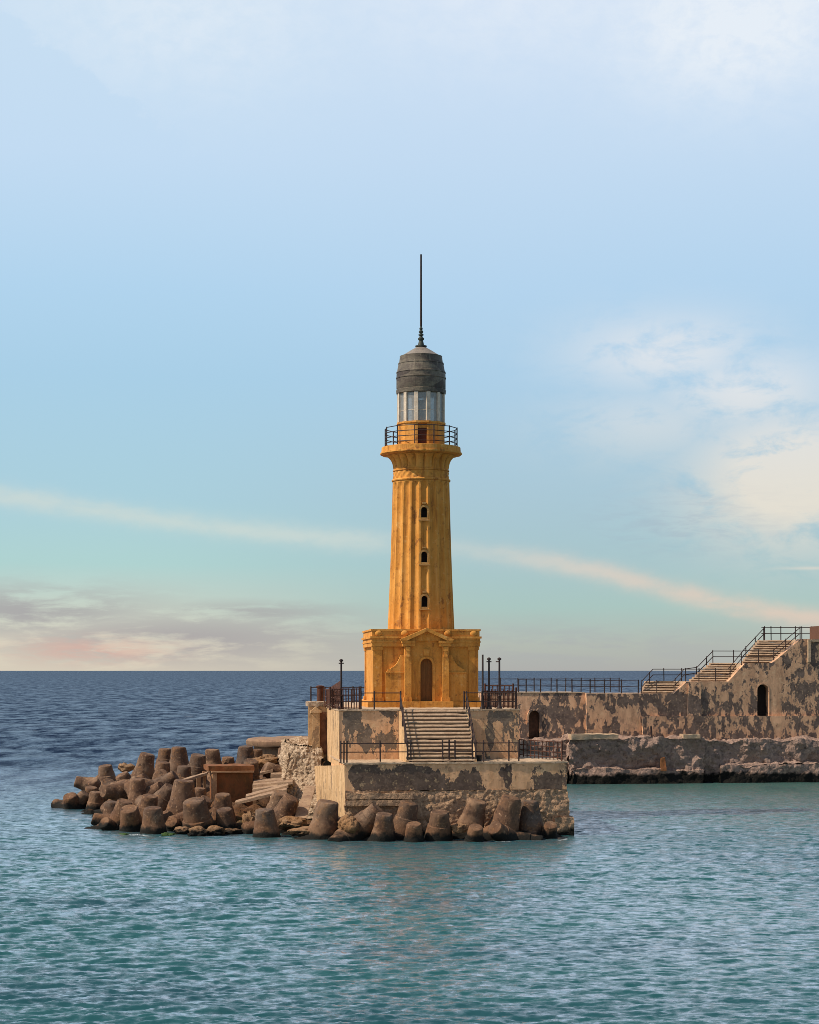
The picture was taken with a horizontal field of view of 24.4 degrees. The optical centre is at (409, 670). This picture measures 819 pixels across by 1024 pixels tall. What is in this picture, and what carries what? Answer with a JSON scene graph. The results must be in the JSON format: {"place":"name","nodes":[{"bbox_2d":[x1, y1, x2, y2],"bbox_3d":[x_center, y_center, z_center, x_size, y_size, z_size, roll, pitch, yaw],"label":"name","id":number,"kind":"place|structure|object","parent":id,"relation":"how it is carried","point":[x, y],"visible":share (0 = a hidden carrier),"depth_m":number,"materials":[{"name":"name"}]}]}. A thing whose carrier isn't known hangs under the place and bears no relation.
{"place":"outdoors","nodes":[
{"label":"outdoors","id":0,"kind":"place"},
{"bbox_2d":[81,787,311,835],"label":"rocky shore","id":1,"kind":"structure","parent":0,"point":[241,809],"depth_m":109.98,"materials":[{"name":"stone"}]},
{"bbox_2d":[51,790,88,808],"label":"tetrapod","id":2,"kind":"object","parent":1,"relation":"on","point":[83,796],"visible":0.36,"depth_m":120.94,"materials":[{"name":"concrete"}]},
{"bbox_2d":[63,792,82,808],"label":"tetrapod","id":3,"kind":"object","parent":1,"relation":"on","point":[70,800],"visible":0.16,"depth_m":120.38,"materials":[{"name":"concrete"}]},
{"bbox_2d":[87,777,100,788],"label":"tetrapod","id":4,"kind":"object","parent":1,"relation":"on","point":[95,782],"visible":0.14,"depth_m":122.83,"materials":[{"name":"concrete"}]},
{"bbox_2d":[85,791,103,809],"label":"tetrapod","id":5,"kind":"object","parent":1,"relation":"on","point":[95,801],"visible":0.18,"depth_m":118.66,"materials":[{"name":"concrete"}]},
{"bbox_2d":[74,773,114,790],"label":"tetrapod","id":6,"kind":"object","parent":1,"relation":"on","point":[80,782],"visible":0.28,"depth_m":126.22,"materials":[{"name":"concrete"}]},
{"bbox_2d":[91,813,110,825],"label":"tetrapod","id":7,"kind":"object","parent":1,"relation":"on","point":[96,818],"visible":0.11,"depth_m":107.33,"materials":[{"name":"concrete"}]},
{"bbox_2d":[97,764,115,780],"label":"tetrapod","id":8,"kind":"object","parent":1,"relation":"on","point":[105,771],"visible":0.13,"depth_m":126.15,"materials":[{"name":"concrete"}]},
{"bbox_2d":[84,798,131,828],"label":"tetrapod","id":9,"kind":"object","parent":1,"relation":"on","point":[119,805],"visible":0.26,"depth_m":105.05,"materials":[{"name":"concrete"}]},
{"bbox_2d":[99,817,118,830],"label":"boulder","id":10,"kind":"object","parent":1,"relation":"on","point":[107,824],"visible":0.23,"depth_m":104.57,"materials":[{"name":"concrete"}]},
{"bbox_2d":[103,800,115,813],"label":"tetrapod","id":11,"kind":"object","parent":1,"relation":"on","point":[109,806],"visible":0.1,"depth_m":108.24,"materials":[{"name":"concrete"}]},
{"bbox_2d":[100,774,149,800],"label":"tetrapod","id":12,"kind":"object","parent":1,"relation":"on","point":[115,791],"visible":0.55,"depth_m":114.89,"materials":[{"name":"concrete"}]},
{"bbox_2d":[119,804,141,831],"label":"tetrapod","id":13,"kind":"object","parent":1,"relation":"on","point":[130,818],"visible":0.27,"depth_m":103.52,"materials":[{"name":"concrete"}]},
{"bbox_2d":[110,752,154,783],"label":"tetrapod","id":14,"kind":"object","parent":1,"relation":"on","point":[145,763],"visible":0.24,"depth_m":121.09,"materials":[{"name":"concrete"}]},
{"bbox_2d":[118,763,134,771],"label":"boulder","id":15,"kind":"object","parent":14,"relation":"on","point":[123,767],"visible":0.91,"depth_m":122.17,"materials":[{"name":"stone"}]},
{"bbox_2d":[128,778,146,801],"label":"tetrapod","id":16,"kind":"object","parent":1,"relation":"on","point":[137,787],"visible":0.23,"depth_m":112.13,"materials":[{"name":"concrete"}]},
{"bbox_2d":[124,781,163,804],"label":"tetrapod","id":17,"kind":"object","parent":1,"relation":"on","point":[154,788],"visible":0.27,"depth_m":112.32,"materials":[{"name":"concrete"}]},
{"bbox_2d":[138,794,157,818],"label":"tetrapod","id":18,"kind":"object","parent":1,"relation":"on","point":[147,800],"visible":0.15,"depth_m":105.31,"materials":[{"name":"concrete"}]},
{"bbox_2d":[140,806,166,833],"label":"tetrapod","id":19,"kind":"object","parent":1,"relation":"on","point":[153,821],"visible":0.23,"depth_m":102.02,"materials":[{"name":"concrete"}]},
{"bbox_2d":[134,783,172,810],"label":"tetrapod","id":20,"kind":"object","parent":1,"relation":"on","point":[163,794],"visible":0.18,"depth_m":110.05,"materials":[{"name":"concrete"}]},
{"bbox_2d":[129,771,178,786],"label":"tetrapod","id":21,"kind":"object","parent":1,"relation":"on","point":[170,777],"visible":0.24,"depth_m":114.27,"materials":[{"name":"concrete"}]},
{"bbox_2d":[152,761,169,779],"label":"tetrapod","id":22,"kind":"object","parent":1,"relation":"on","point":[164,765],"visible":0.16,"depth_m":119.38,"materials":[{"name":"concrete"}]},
{"bbox_2d":[154,748,170,769],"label":"tetrapod","id":23,"kind":"object","parent":1,"relation":"on","point":[164,754],"visible":0.16,"depth_m":125.13,"materials":[{"name":"concrete"}]},
{"bbox_2d":[166,817,181,830],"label":"tetrapod","id":24,"kind":"object","parent":1,"relation":"on","point":[172,823],"visible":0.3,"depth_m":103.87,"materials":[{"name":"concrete"}]},
{"bbox_2d":[169,746,188,772],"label":"tetrapod","id":25,"kind":"object","parent":1,"relation":"on","point":[178,756],"visible":0.18,"depth_m":121.85,"materials":[{"name":"concrete"}]},
{"bbox_2d":[163,779,195,820],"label":"tetrapod","id":26,"kind":"object","parent":1,"relation":"on","point":[183,790],"visible":0.19,"depth_m":106.10,"materials":[{"name":"concrete"}]},
{"bbox_2d":[173,826,188,833],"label":"boulder","id":27,"kind":"object","parent":1,"relation":"on","point":[181,830],"visible":0.85,"depth_m":101.88,"materials":[{"name":"stone"}]},
{"bbox_2d":[176,765,192,779],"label":"tetrapod","id":28,"kind":"object","parent":1,"relation":"on","point":[183,771],"visible":0.12,"depth_m":117.87,"materials":[{"name":"concrete"}]},
{"bbox_2d":[168,795,211,823],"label":"tetrapod","id":29,"kind":"object","parent":1,"relation":"on","point":[178,817],"visible":0.23,"depth_m":104.61,"materials":[{"name":"concrete"}]},
{"bbox_2d":[182,797,214,828],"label":"tetrapod","id":30,"kind":"object","parent":1,"relation":"on","point":[196,811],"visible":0.17,"depth_m":102.82,"materials":[{"name":"concrete"}]},
{"bbox_2d":[188,753,209,788],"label":"tetrapod","id":31,"kind":"object","parent":1,"relation":"on","point":[197,761],"visible":0.27,"depth_m":119.00,"materials":[{"name":"concrete"}]},
{"bbox_2d":[205,749,221,781],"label":"tetrapod","id":32,"kind":"object","parent":1,"relation":"on","point":[212,756],"visible":0.17,"depth_m":122.20,"materials":[{"name":"concrete"}]},
{"bbox_2d":[211,792,236,821],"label":"tetrapod","id":33,"kind":"object","parent":1,"relation":"on","point":[222,799],"visible":0.23,"depth_m":105.93,"materials":[{"name":"concrete"}]},
{"bbox_2d":[197,763,254,806],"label":"rusty box","id":34,"kind":"object","parent":1,"relation":"on","point":[235,781],"visible":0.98,"depth_m":112.37,"materials":[{"name":"metal"}]},
{"bbox_2d":[216,807,237,828],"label":"tetrapod","id":35,"kind":"object","parent":1,"relation":"on","point":[225,818],"visible":0.14,"depth_m":103.44,"materials":[{"name":"concrete"}]},
{"bbox_2d":[236,745,260,775],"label":"tetrapod","id":36,"kind":"object","parent":1,"relation":"on","point":[244,752],"visible":0.13,"depth_m":121.61,"materials":[{"name":"concrete"}]},
{"bbox_2d":[242,811,254,822],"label":"boulder","id":37,"kind":"object","parent":1,"relation":"on","point":[248,816],"visible":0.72,"depth_m":102.69,"materials":[{"name":"stone"}]},
{"bbox_2d":[244,758,269,806],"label":"tetrapod","id":38,"kind":"object","parent":1,"relation":"on","point":[263,802],"visible":0.22,"depth_m":116.44,"materials":[{"name":"concrete"}]},
{"bbox_2d":[235,788,286,804],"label":"stone slab","id":39,"kind":"structure","parent":1,"relation":"on","point":[252,798],"depth_m":106.76,"materials":[{"name":"stone"}]},
{"bbox_2d":[252,808,280,837],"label":"tetrapod","id":40,"kind":"object","parent":1,"relation":"on","point":[265,825],"visible":0.26,"depth_m":100.00,"materials":[{"name":"concrete"}]},
{"bbox_2d":[246,783,287,797],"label":"stone slab","id":41,"kind":"structure","parent":1,"relation":"on","point":[281,786],"depth_m":107.95,"materials":[{"name":"stone"}]},
{"bbox_2d":[241,794,298,833],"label":"tetrapod","id":42,"kind":"object","parent":1,"relation":"on","point":[287,804],"visible":0.25,"depth_m":102.46,"materials":[{"name":"concrete"}]},
{"bbox_2d":[295,786,314,817],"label":"stone slab","id":43,"kind":"structure","parent":42,"relation":"on","point":[305,803],"depth_m":103.79,"materials":[{"name":"stone"}]},
{"bbox_2d":[260,747,280,778],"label":"tetrapod","id":44,"kind":"object","parent":1,"relation":"on","point":[262,776],"visible":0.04,"depth_m":118.26,"materials":[{"name":"concrete"}]},
{"bbox_2d":[253,754,277,766],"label":"boulder","id":45,"kind":"object","parent":44,"relation":"on","point":[264,759],"visible":0.66,"depth_m":117.90,"materials":[{"name":"stone"}]},
{"bbox_2d":[261,762,281,778],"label":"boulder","id":46,"kind":"object","parent":1,"relation":"on","point":[267,766],"visible":0.16,"depth_m":114.42,"materials":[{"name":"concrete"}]},
{"bbox_2d":[252,779,292,787],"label":"stone slab","id":47,"kind":"structure","parent":1,"relation":"on","point":[255,785],"depth_m":110.71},
{"bbox_2d":[266,790,287,808],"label":"tetrapod","id":48,"kind":"object","parent":1,"relation":"on","point":[276,796],"visible":0.08,"depth_m":104.33,"materials":[{"name":"concrete"}]},
{"bbox_2d":[246,736,330,765],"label":"round platform","id":49,"kind":"structure","parent":1,"relation":"on","point":[270,745],"depth_m":125.81,"materials":[{"name":"concrete"}]},
{"bbox_2d":[279,816,306,827],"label":"boulder","id":50,"kind":"object","parent":1,"relation":"on","point":[291,821],"visible":0.94,"depth_m":101.36,"materials":[{"name":"stone"}]},
{"bbox_2d":[270,735,325,818],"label":"rubble wall","id":51,"kind":"structure","parent":1,"relation":"on","point":[299,759],"depth_m":111.33,"materials":[{"name":"stone"}]},
{"bbox_2d":[287,826,309,835],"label":"boulder","id":52,"kind":"object","parent":1,"relation":"on","point":[302,831],"visible":0.81,"depth_m":99.19,"materials":[{"name":"stone"}]},
{"bbox_2d":[294,799,338,839],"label":"tetrapod","id":53,"kind":"object","parent":1,"relation":"on","point":[323,825],"visible":0.34,"depth_m":98.83,"materials":[{"name":"concrete"}]},
{"bbox_2d":[327,803,383,841],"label":"tetrapod","id":54,"kind":"object","parent":1,"relation":"on","point":[366,817],"visible":0.44,"depth_m":98.58,"materials":[{"name":"concrete"}]},
{"bbox_2d":[338,814,359,833],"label":"boulder","id":55,"kind":"object","parent":54,"relation":"on","point":[347,823],"visible":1,"depth_m":98.19,"materials":[{"name":"stone"}]},
{"bbox_2d":[363,812,396,841],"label":"tetrapod","id":56,"kind":"object","parent":1,"relation":"on","point":[383,830],"visible":0.35,"depth_m":97.64,"materials":[{"name":"concrete"}]},
{"bbox_2d":[393,800,417,839],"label":"tetrapod","id":57,"kind":"object","parent":1,"relation":"on","point":[407,811],"visible":0.19,"depth_m":98.79,"materials":[{"name":"concrete"}]},
{"bbox_2d":[403,821,424,841],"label":"tetrapod","id":58,"kind":"object","parent":1,"relation":"on","point":[413,832],"visible":0.17,"depth_m":97.39,"materials":[{"name":"concrete"}]},
{"bbox_2d":[424,809,452,840],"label":"tetrapod","id":59,"kind":"object","parent":1,"relation":"on","point":[438,828],"visible":0.29,"depth_m":97.81,"materials":[{"name":"concrete"}]},
{"bbox_2d":[451,823,467,833],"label":"boulder","id":60,"kind":"object","parent":59,"relation":"on","point":[458,828],"visible":1,"depth_m":97.96,"materials":[{"name":"stone"}]},
{"bbox_2d":[315,754,573,835],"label":"terrace","id":61,"kind":"structure","parent":1,"relation":"on","point":[353,787],"depth_m":100.81,"materials":[{"name":"paint"}]},
{"bbox_2d":[340,740,443,762],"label":"railing","id":62,"kind":"object","parent":61,"relation":"on","point":[379,751],"visible":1,"depth_m":100.42,"materials":[{"name":"metal"}]},
{"bbox_2d":[306,699,519,764],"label":"platform","id":63,"kind":"structure","parent":61,"relation":"on","point":[329,730],"depth_m":104.44,"materials":[{"name":"paint"}]},
{"bbox_2d":[324,687,340,707],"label":"iron grille","id":64,"kind":"object","parent":63,"relation":"on","point":[325,697],"visible":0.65,"depth_m":108.25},
{"bbox_2d":[327,681,339,707],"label":"rusty sheet","id":65,"kind":"object","parent":63,"relation":"on","point":[336,685],"visible":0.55,"depth_m":107.56,"materials":[{"name":"metal"}]},
{"bbox_2d":[310,686,364,702],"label":"railing","id":66,"kind":"object","parent":63,"relation":"on","point":[352,687],"visible":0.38,"depth_m":124.82,"materials":[{"name":"metal"}]},
{"bbox_2d":[329,687,359,709],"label":"iron grille","id":67,"kind":"object","parent":63,"relation":"on","point":[343,695],"visible":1,"depth_m":103.78,"materials":[{"name":"metal"}]},
{"bbox_2d":[360,691,399,709],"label":"railing","id":68,"kind":"object","parent":63,"relation":"on","point":[374,701],"visible":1,"depth_m":103.79,"materials":[{"name":"metal"}]},
{"bbox_2d":[361,254,481,707],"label":"lighthouse","id":69,"kind":"object","parent":63,"relation":"on","point":[421,652],"visible":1,"depth_m":111.39,"materials":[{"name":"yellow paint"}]},
{"bbox_2d":[418,428,426,442],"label":"lantern door","id":70,"kind":"structure","parent":69,"relation":"in","point":[421,438],"depth_m":111.75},
{"bbox_2d":[418,502,429,520],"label":"window","id":71,"kind":"structure","parent":69,"relation":"in","point":[424,509],"depth_m":111.31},
{"bbox_2d":[419,547,429,564],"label":"window","id":72,"kind":"structure","parent":69,"relation":"in","point":[424,554],"depth_m":111.23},
{"bbox_2d":[419,591,429,609],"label":"window","id":73,"kind":"structure","parent":69,"relation":"in","point":[424,598],"depth_m":111.15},
{"bbox_2d":[420,659,431,700],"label":"door","id":74,"kind":"structure","parent":69,"relation":"in","point":[426,665],"depth_m":109.91,"materials":[{"name":"wood"}]},
{"bbox_2d":[486,657,491,708],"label":"lamp post","id":75,"kind":"object","parent":63,"relation":"on","point":[488,695],"visible":1,"depth_m":105.15,"materials":[{"name":"metal"}]},
{"bbox_2d":[463,691,515,708],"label":"railing","id":76,"kind":"object","parent":63,"relation":"on","point":[481,692],"visible":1,"depth_m":104.53,"materials":[{"name":"metal"}]},
{"bbox_2d":[484,683,513,707],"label":"iron grille","id":77,"kind":"object","parent":63,"relation":"on","point":[485,685],"visible":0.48,"depth_m":109.09,"materials":[{"name":"metal"}]},
{"bbox_2d":[496,657,501,708],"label":"lamp post","id":78,"kind":"object","parent":63,"relation":"on","point":[499,695],"visible":1,"depth_m":105.21,"materials":[{"name":"metal"}]},
{"bbox_2d":[484,687,516,708],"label":"iron grille","id":79,"kind":"object","parent":63,"relation":"on","point":[503,699],"visible":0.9,"depth_m":105.66,"materials":[{"name":"metal"}]},
{"bbox_2d":[399,710,476,761],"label":"staircase","id":80,"kind":"structure","parent":61,"relation":"on","point":[429,726],"depth_m":102.52,"materials":[{"name":"beige paint"}]},
{"bbox_2d":[400,691,407,759],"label":"railing","id":81,"kind":"object","parent":80,"relation":"on","point":[403,724],"visible":0.94,"depth_m":102.04,"materials":[{"name":"metal"}]},
{"bbox_2d":[466,691,476,759],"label":"railing","id":82,"kind":"object","parent":80,"relation":"on","point":[472,728],"visible":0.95,"depth_m":102.16,"materials":[{"name":"metal"}]},
{"bbox_2d":[454,740,519,761],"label":"railing","id":83,"kind":"object","parent":61,"relation":"on","point":[483,742],"visible":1,"depth_m":101.12,"materials":[{"name":"metal"}]},
{"bbox_2d":[519,739,562,760],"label":"iron grille","id":84,"kind":"object","parent":61,"relation":"on","point":[542,751],"visible":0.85,"depth_m":103.46,"materials":[{"name":"metal"}]},
{"bbox_2d":[451,798,485,838],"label":"tetrapod","id":85,"kind":"object","parent":1,"relation":"on","point":[473,812],"visible":0.3,"depth_m":99.02,"materials":[{"name":"concrete"}]},
{"bbox_2d":[464,823,483,841],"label":"tetrapod","id":86,"kind":"object","parent":1,"relation":"on","point":[475,832],"visible":0.25,"depth_m":97.39,"materials":[{"name":"concrete"}]},
{"bbox_2d":[483,794,520,840],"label":"tetrapod","id":87,"kind":"object","parent":1,"relation":"on","point":[507,812],"visible":0.42,"depth_m":98.77,"materials":[{"name":"concrete"}]},
{"bbox_2d":[488,821,543,840],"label":"tetrapod","id":88,"kind":"object","parent":1,"relation":"on","point":[498,831],"visible":0.49,"depth_m":98.08,"materials":[{"name":"concrete"}]},
{"bbox_2d":[518,800,562,836],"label":"tetrapod","id":89,"kind":"object","parent":1,"relation":"on","point":[531,822],"visible":0.33,"depth_m":99.59,"materials":[{"name":"concrete"}]},
{"bbox_2d":[541,821,557,838],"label":"rock","id":90,"kind":"object","parent":1,"relation":"on","point":[549,829],"visible":0.28,"depth_m":99.33,"materials":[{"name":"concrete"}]},
{"bbox_2d":[0,671,818,1023],"bbox_3d":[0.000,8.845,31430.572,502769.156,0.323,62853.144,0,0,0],"label":"water","id":91,"kind":"structure","parent":0,"point":[690,903],"depth_m":72.66,"materials":[{"name":"liquid"}]},
{"bbox_2d":[187,826,207,836],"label":"boulder","id":92,"kind":"object","parent":91,"relation":"in","point":[197,831],"visible":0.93,"depth_m":100.74,"materials":[{"name":"stone"}]},
{"bbox_2d":[206,825,225,835],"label":"boulder","id":93,"kind":"object","parent":91,"relation":"in","point":[213,830],"visible":0.91,"depth_m":101.30,"materials":[{"name":"stone"}]},
{"bbox_2d":[520,733,818,783],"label":"rock quay","id":94,"kind":"object","parent":91,"relation":"in","point":[601,758],"visible":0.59,"depth_m":148.17,"materials":[{"name":"stone"}]},
{"bbox_2d":[478,639,818,739],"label":"sea wall","id":95,"kind":"structure","parent":94,"relation":"on","point":[777,697],"depth_m":150.02,"materials":[{"name":"paint"}]},
{"bbox_2d":[518,679,638,692],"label":"railing","id":96,"kind":"object","parent":95,"relation":"on","point":[590,680],"visible":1,"depth_m":149.88,"materials":[{"name":"metal"}]},
{"bbox_2d":[642,681,684,692],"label":"stair flight","id":97,"kind":"object","parent":95,"relation":"on","point":[665,687],"visible":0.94,"depth_m":151.21,"materials":[{"name":"stone"}]},
{"bbox_2d":[641,652,711,692],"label":"railing","id":98,"kind":"object","parent":95,"relation":"on","point":[681,669],"visible":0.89,"depth_m":152.35,"materials":[{"name":"metal"}]},
{"bbox_2d":[689,663,736,680],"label":"stair flight","id":99,"kind":"object","parent":95,"relation":"on","point":[709,675],"visible":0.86,"depth_m":152.04,"materials":[{"name":"stone"}]},
{"bbox_2d":[699,650,758,680],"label":"railing","id":100,"kind":"object","parent":95,"relation":"on","point":[715,669],"visible":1,"depth_m":150.99,"materials":[{"name":"metal"}]},
{"bbox_2d":[712,627,763,662],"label":"railing","id":101,"kind":"object","parent":95,"relation":"on","point":[733,656],"visible":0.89,"depth_m":154.19,"materials":[{"name":"metal"}]},
{"bbox_2d":[742,640,791,662],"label":"stair flight","id":102,"kind":"object","parent":95,"relation":"on","point":[763,645],"visible":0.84,"depth_m":153.17,"materials":[{"name":"stone"}]},
{"bbox_2d":[759,628,800,659],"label":"railing","id":103,"kind":"object","parent":95,"relation":"on","point":[780,644],"visible":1,"depth_m":151.50,"materials":[{"name":"metal"}]},
{"bbox_2d":[761,626,809,639],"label":"railing","id":104,"kind":"object","parent":95,"relation":"on","point":[780,627],"visible":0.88,"depth_m":155.55,"materials":[{"name":"metal"}]},
{"bbox_2d":[810,626,818,638],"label":"board screen","id":105,"kind":"object","parent":95,"relation":"on","point":[814,632],"visible":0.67,"depth_m":153.85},
{"bbox_2d":[0,0,818,670],"label":"sky","id":106,"kind":"structure","parent":0,"point":[218,217],"materials":[{"name":"blue"}]},
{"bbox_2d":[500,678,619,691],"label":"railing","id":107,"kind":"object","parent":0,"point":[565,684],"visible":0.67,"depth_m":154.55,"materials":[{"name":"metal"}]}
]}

